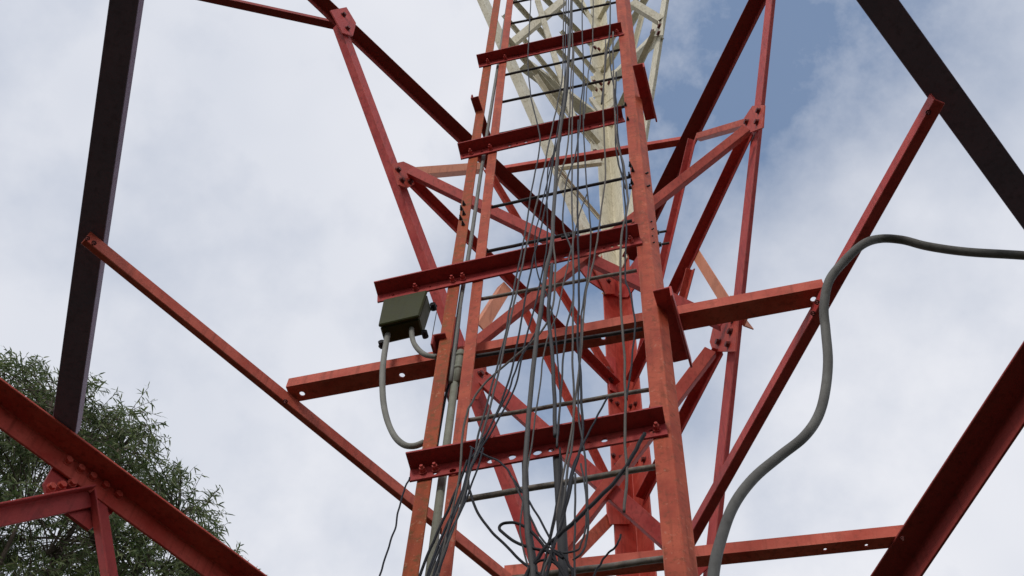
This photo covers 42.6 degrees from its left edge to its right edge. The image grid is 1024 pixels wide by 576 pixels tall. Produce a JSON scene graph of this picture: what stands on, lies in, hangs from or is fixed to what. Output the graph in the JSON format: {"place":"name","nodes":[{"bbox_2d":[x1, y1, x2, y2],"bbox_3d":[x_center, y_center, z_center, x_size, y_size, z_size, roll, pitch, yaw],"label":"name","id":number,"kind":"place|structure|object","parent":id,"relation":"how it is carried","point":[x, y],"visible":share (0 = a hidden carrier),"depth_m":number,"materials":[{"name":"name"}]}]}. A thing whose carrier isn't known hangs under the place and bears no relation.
{"place":"outdoors","nodes":[
{"label":"outdoors","id":0,"kind":"place"},
{"bbox_2d":[0,0,1023,575],"label":"sky","id":1,"kind":"structure","parent":0,"point":[253,189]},
{"bbox_3d":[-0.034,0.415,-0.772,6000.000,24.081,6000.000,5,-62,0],"label":"ground","id":2,"kind":"structure","parent":0,"visible":0},
{"bbox_2d":[0,347,259,575],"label":"gum tree","id":3,"kind":"object","parent":2,"relation":"on","point":[55,556],"visible":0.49,"depth_m":10.94,"materials":[{"name":"green plant"}]},
{"bbox_2d":[0,0,1023,575],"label":"lattice tower","id":4,"kind":"structure","parent":2,"relation":"on","point":[86,486],"depth_m":3.69,"materials":[{"name":"red metal"}]},
{"bbox_2d":[374,0,697,575],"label":"cable ladder","id":5,"kind":"object","parent":4,"relation":"attached to","point":[666,345],"visible":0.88,"depth_m":3.40,"materials":[{"name":"metal"}]},
{"bbox_2d":[379,477,410,575],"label":"cable","id":6,"kind":"object","parent":5,"relation":"hanging from","point":[407,482],"visible":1,"depth_m":2.63,"materials":[{"name":"black rubber"}]},
{"bbox_2d":[379,332,422,448],"bbox_3d":[-0.270,0.234,3.282,0.166,0.600,0.015,-9,-63,7],"label":"conduit","id":7,"kind":"object","parent":5,"relation":"attached to","point":[398,440],"visible":0.95,"depth_m":3.20,"materials":[{"name":"grey plastic"}]},
{"bbox_2d":[378,290,436,348],"bbox_3d":[-0.290,0.081,3.577,0.151,0.189,0.071,-8,-62,7],"label":"junction box","id":8,"kind":"object","parent":5,"relation":"attached to","point":[400,316],"visible":0.91,"depth_m":3.53,"materials":[{"name":"green paint"}]},
{"bbox_2d":[409,326,436,358],"bbox_3d":[-0.234,0.133,3.458,0.099,0.225,0.014,-9,-63,7],"label":"conduit","id":9,"kind":"object","parent":8,"relation":"attached to","point":[418,349],"visible":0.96,"depth_m":3.41,"materials":[{"name":"grey plastic"}]},
{"bbox_2d":[418,460,467,575],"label":"cable","id":10,"kind":"object","parent":5,"relation":"attached to","point":[440,525],"visible":1,"depth_m":2.61,"materials":[{"name":"black rubber"}]},
{"bbox_2d":[425,349,463,575],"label":"conduit","id":11,"kind":"object","parent":5,"relation":"attached to","point":[441,483],"visible":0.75,"depth_m":3.02,"materials":[{"name":"grey metal"}]},
{"bbox_2d":[426,447,472,575],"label":"cable","id":12,"kind":"object","parent":5,"relation":"attached to","point":[446,525],"visible":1,"depth_m":2.62,"materials":[{"name":"black rubber"}]},
{"bbox_2d":[437,310,461,445],"bbox_3d":[-0.147,0.107,3.522,0.018,1.293,0.010,5,-62,0],"label":"conduit","id":13,"kind":"object","parent":5,"relation":"attached to","point":[445,395],"visible":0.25,"depth_m":3.20,"materials":[{"name":"grey plastic"}]},
{"bbox_2d":[432,447,483,575],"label":"cable","id":14,"kind":"object","parent":5,"relation":"attached to","point":[467,496],"visible":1,"depth_m":2.66,"materials":[{"name":"black rubber"}]},
{"bbox_2d":[448,2,506,383],"bbox_3d":[-0.083,-0.631,4.848,0.021,3.651,0.012,-9,-63,7],"label":"conduit","id":15,"kind":"object","parent":5,"relation":"attached to","point":[456,332],"visible":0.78,"depth_m":3.97,"materials":[{"name":"grey metal"}]},
{"bbox_2d":[428,0,540,575],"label":"cable","id":16,"kind":"object","parent":5,"relation":"hanging from","point":[460,499],"visible":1,"depth_m":3.36,"materials":[{"name":"grey rubber"}]},
{"bbox_2d":[435,0,563,575],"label":"cable","id":17,"kind":"object","parent":5,"relation":"attached to","point":[481,436],"visible":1,"depth_m":3.30,"materials":[{"name":"grey rubber"}]},
{"bbox_2d":[433,0,568,575],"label":"cable","id":18,"kind":"object","parent":5,"relation":"attached to","point":[486,439],"visible":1,"depth_m":3.23,"materials":[{"name":"grey rubber"}]},
{"bbox_2d":[437,0,566,575],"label":"cable","id":19,"kind":"object","parent":5,"relation":"attached to","point":[502,398],"visible":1,"depth_m":3.43,"materials":[{"name":"black rubber"}]},
{"bbox_2d":[469,446,556,559],"bbox_3d":[0.007,0.441,2.598,0.222,0.496,0.006,-9,-63,7],"label":"cable","id":20,"kind":"object","parent":19,"relation":"attached to","point":[520,489],"visible":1,"depth_m":2.65,"materials":[{"name":"black rubber"}]},
{"bbox_2d":[465,471,542,575],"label":"cable","id":21,"kind":"object","parent":5,"relation":"hanging from","point":[497,537],"visible":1,"depth_m":2.55,"materials":[{"name":"black rubber"}]},
{"bbox_2d":[437,7,572,575],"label":"cable","id":22,"kind":"object","parent":5,"relation":"attached to","point":[467,411],"visible":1,"depth_m":3.12,"materials":[{"name":"black rubber"}]},
{"bbox_2d":[471,297,544,458],"bbox_3d":[-0.001,0.180,3.095,0.150,0.715,0.008,-9,-63,7],"label":"cable","id":23,"kind":"object","parent":5,"relation":"hanging from","point":[503,401],"visible":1,"depth_m":2.99,"materials":[{"name":"black rubber"}]},
{"bbox_2d":[522,462,537,575],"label":"conduit","id":24,"kind":"object","parent":5,"relation":"attached to","point":[534,553],"visible":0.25,"depth_m":2.63,"materials":[{"name":"black rubber"}]},
{"bbox_2d":[522,0,572,575],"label":"cable","id":25,"kind":"object","parent":5,"relation":"attached to","point":[526,454],"visible":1,"depth_m":3.15,"materials":[{"name":"black rubber"}]},
{"bbox_2d":[534,112,560,436],"bbox_3d":[0.102,-0.140,3.658,0.081,1.948,0.006,-9,-63,7],"label":"cable","id":26,"kind":"object","parent":5,"relation":"attached to","point":[537,270],"visible":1,"depth_m":3.52,"materials":[{"name":"grey rubber"}]},
{"bbox_2d":[546,263,556,437],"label":"cable","id":27,"kind":"object","parent":5,"relation":"hanging from","point":[554,395],"visible":1,"depth_m":3.09,"materials":[{"name":"black rubber"}]},
{"bbox_2d":[519,194,586,575],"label":"cable","id":28,"kind":"object","parent":5,"relation":"hanging from","point":[526,561],"visible":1,"depth_m":2.96,"materials":[{"name":"black rubber"}]},
{"bbox_2d":[542,47,574,575],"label":"cable","id":29,"kind":"object","parent":5,"relation":"hanging from","point":[568,461],"visible":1,"depth_m":3.19,"materials":[{"name":"black rubber"}]},
{"bbox_2d":[498,521,565,575],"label":"cable","id":30,"kind":"object","parent":29,"relation":"attached to","point":[502,532],"visible":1,"depth_m":2.50,"materials":[{"name":"black rubber"}]},
{"bbox_2d":[539,447,560,575],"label":"cable","id":31,"kind":"object","parent":29,"relation":"attached to","point":[553,519],"visible":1,"depth_m":2.57,"materials":[{"name":"black rubber"}]},
{"bbox_2d":[547,396,608,570],"bbox_3d":[0.138,0.381,2.653,0.131,0.558,0.007,-9,-63,7],"label":"cable","id":32,"kind":"object","parent":29,"relation":"attached to","point":[591,427],"visible":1,"depth_m":2.70,"materials":[{"name":"black rubber"}]},
{"bbox_2d":[552,449,568,575],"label":"conduit","id":33,"kind":"object","parent":5,"relation":"attached to","point":[562,543],"visible":0.55,"depth_m":2.65,"materials":[{"name":"black plastic"}]},
{"bbox_2d":[544,119,583,575],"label":"cable","id":34,"kind":"object","parent":5,"relation":"attached to","point":[582,424],"visible":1,"depth_m":3.11,"materials":[{"name":"black rubber"}]},
{"bbox_2d":[511,463,586,553],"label":"cable","id":35,"kind":"object","parent":34,"relation":"hanging from","point":[542,539],"visible":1,"depth_m":2.54,"materials":[{"name":"black rubber"}]},
{"bbox_2d":[559,551,573,575],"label":"cable","id":36,"kind":"object","parent":35,"relation":"hanging from","point":[568,563],"visible":1,"depth_m":2.42,"materials":[{"name":"black rubber"}]},
{"bbox_2d":[546,476,573,575],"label":"cable","id":37,"kind":"object","parent":34,"relation":"hanging from","point":[564,510],"visible":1,"depth_m":2.57,"materials":[{"name":"black rubber"}]},
{"bbox_2d":[556,0,583,447],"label":"cable","id":38,"kind":"object","parent":5,"relation":"hanging from","point":[560,400],"visible":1,"depth_m":3.55,"materials":[{"name":"grey rubber"}]},
{"bbox_2d":[543,39,605,567],"bbox_3d":[0.133,0.338,2.737,0.262,5.422,0.012,-8,-62,7],"label":"cable","id":39,"kind":"object","parent":5,"relation":"attached to","point":[566,457],"visible":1,"depth_m":3.23,"materials":[{"name":"black rubber"}]},
{"bbox_2d":[535,559,563,575],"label":"cable","id":40,"kind":"object","parent":39,"relation":"attached to","point":[552,561],"visible":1,"depth_m":2.44,"materials":[{"name":"black rubber"}]},
{"bbox_2d":[572,80,591,559],"bbox_3d":[0.191,-0.124,3.589,0.057,2.641,0.007,-9,-63,7],"label":"cable","id":41,"kind":"object","parent":5,"relation":"hanging from","point":[587,532],"visible":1,"depth_m":3.08,"materials":[{"name":"black rubber"}]},
{"bbox_2d":[573,473,575,575],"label":"cable","id":42,"kind":"object","parent":41,"relation":"hanging from","point":[574,555],"visible":1,"depth_m":2.51,"materials":[{"name":"black rubber"}]},
{"bbox_2d":[524,432,646,575],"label":"cable","id":43,"kind":"object","parent":5,"relation":"attached to","point":[594,502],"visible":1,"depth_m":2.57,"materials":[{"name":"black rubber"}]},
{"bbox_2d":[584,0,593,119],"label":"cable","id":44,"kind":"object","parent":5,"relation":"attached to","point":[590,61],"visible":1,"depth_m":4.90,"materials":[{"name":"grey rubber"}]},
{"bbox_2d":[601,0,610,104],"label":"cable","id":45,"kind":"object","parent":5,"relation":"hanging from","point":[607,50],"visible":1,"depth_m":5.03,"materials":[{"name":"grey rubber"}]},
{"bbox_2d":[593,534,621,575],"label":"cable","id":46,"kind":"object","parent":5,"relation":"attached to","point":[607,554],"visible":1,"depth_m":2.42,"materials":[{"name":"black rubber"}]},
{"bbox_2d":[612,31,628,512],"bbox_3d":[0.307,-0.290,3.851,0.074,3.023,0.009,-9,-62,7],"label":"cable","id":47,"kind":"object","parent":5,"relation":"attached to","point":[624,378],"visible":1,"depth_m":3.24,"materials":[{"name":"grey rubber"}]},
{"bbox_2d":[615,71,625,189],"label":"cable","id":48,"kind":"object","parent":5,"relation":"attached to","point":[615,136],"visible":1,"depth_m":4.12,"materials":[{"name":"grey rubber"}]},
{"bbox_2d":[608,48,635,399],"bbox_3d":[0.316,-0.337,3.937,0.042,2.446,0.007,-10,-63,8],"label":"cable","id":49,"kind":"object","parent":5,"relation":"attached to","point":[628,385],"visible":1,"depth_m":3.42,"materials":[{"name":"grey rubber"}]},
{"bbox_2d":[707,234,1023,575],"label":"cable","id":50,"kind":"object","parent":4,"relation":"hanging from","point":[759,472],"visible":1,"depth_m":2.79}
]}

